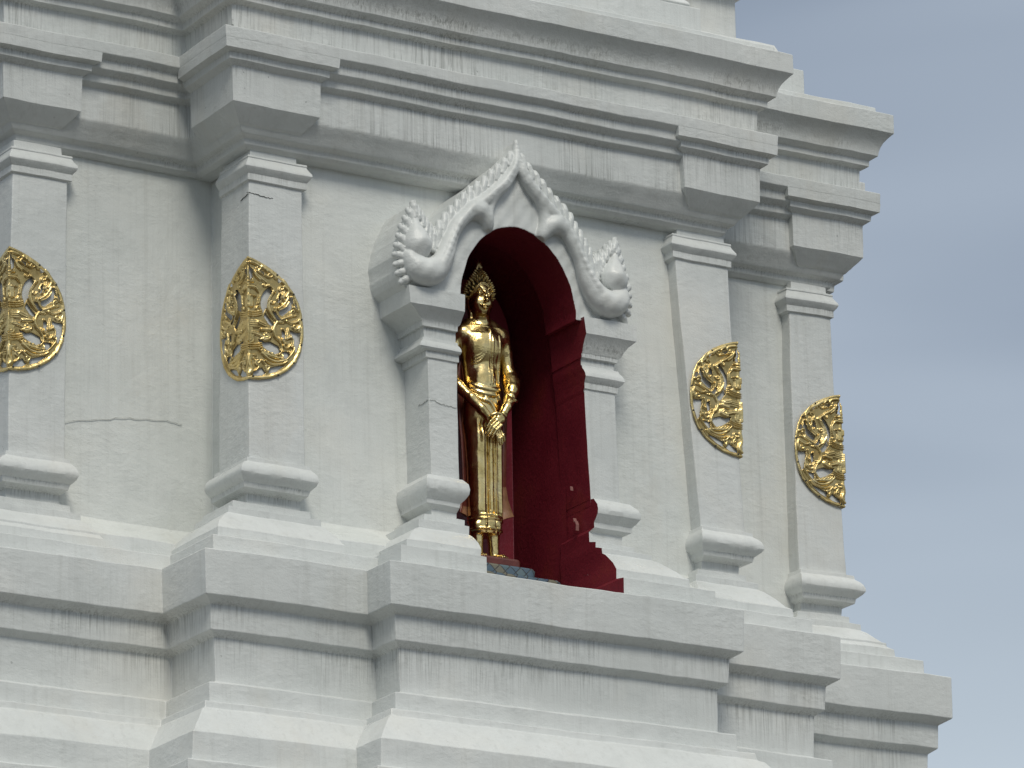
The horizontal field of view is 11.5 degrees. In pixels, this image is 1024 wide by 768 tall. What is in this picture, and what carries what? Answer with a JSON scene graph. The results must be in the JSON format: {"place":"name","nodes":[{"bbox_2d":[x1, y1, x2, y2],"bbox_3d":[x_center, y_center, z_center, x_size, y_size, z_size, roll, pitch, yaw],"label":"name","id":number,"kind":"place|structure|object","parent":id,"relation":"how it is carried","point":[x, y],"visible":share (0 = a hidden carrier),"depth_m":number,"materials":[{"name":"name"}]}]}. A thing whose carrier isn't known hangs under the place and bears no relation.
{"place":"outdoors","nodes":[
{"label":"outdoors","id":0,"kind":"place"},
{"bbox_2d":[735,0,1023,767],"label":"sky","id":1,"kind":"structure","parent":0,"point":[927,328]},
{"label":"ground","id":2,"kind":"structure","parent":0,"visible":0},
{"bbox_2d":[0,0,952,767],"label":"stupa","id":3,"kind":"object","parent":2,"relation":"on","point":[638,208],"visible":0.99,"depth_m":30.52,"materials":[{"name":"paint"}]},
{"bbox_2d":[0,246,65,371],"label":"gold medallion","id":4,"kind":"object","parent":3,"relation":"attached to","point":[15,318],"visible":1,"depth_m":29.87,"materials":[{"name":"gold metal"}]},
{"bbox_2d":[220,256,303,380],"bbox_3d":[-1.493,-0.325,30.251,0.387,0.762,0.366,9,-21,-30],"label":"gold medallion","id":5,"kind":"object","parent":3,"relation":"attached to","point":[251,357],"visible":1,"depth_m":30.12,"materials":[{"name":"gold metal"}]},
{"bbox_2d":[487,563,560,584],"bbox_3d":[-0.143,1.283,30.640,0.742,0.288,0.507,9,-21,-30],"label":"pedestal","id":6,"kind":"object","parent":3,"relation":"in","point":[512,571],"visible":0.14,"depth_m":30.51,"materials":[{"name":"tile"}]},
{"bbox_2d":[455,261,519,566],"bbox_3d":[-0.161,0.181,30.898,0.466,1.969,0.303,9,-21,-30],"label":"buddha statue","id":7,"kind":"object","parent":6,"relation":"on","point":[488,385],"visible":0.91,"depth_m":30.84,"materials":[{"name":"gold metal"}]},
{"bbox_2d":[690,342,743,458],"bbox_3d":[1.185,0.116,31.849,0.387,0.762,0.366,9,-21,-30],"label":"gold medallion","id":8,"kind":"object","parent":3,"relation":"attached to","point":[729,404],"visible":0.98,"depth_m":31.72,"materials":[{"name":"gold metal"}]},
{"bbox_2d":[795,395,845,508],"bbox_3d":[1.892,0.453,32.861,0.387,0.762,0.366,9,-21,-30],"label":"gold medallion","id":9,"kind":"object","parent":3,"relation":"attached to","point":[832,456],"visible":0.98,"depth_m":32.73,"materials":[{"name":"gold metal"}]}
]}

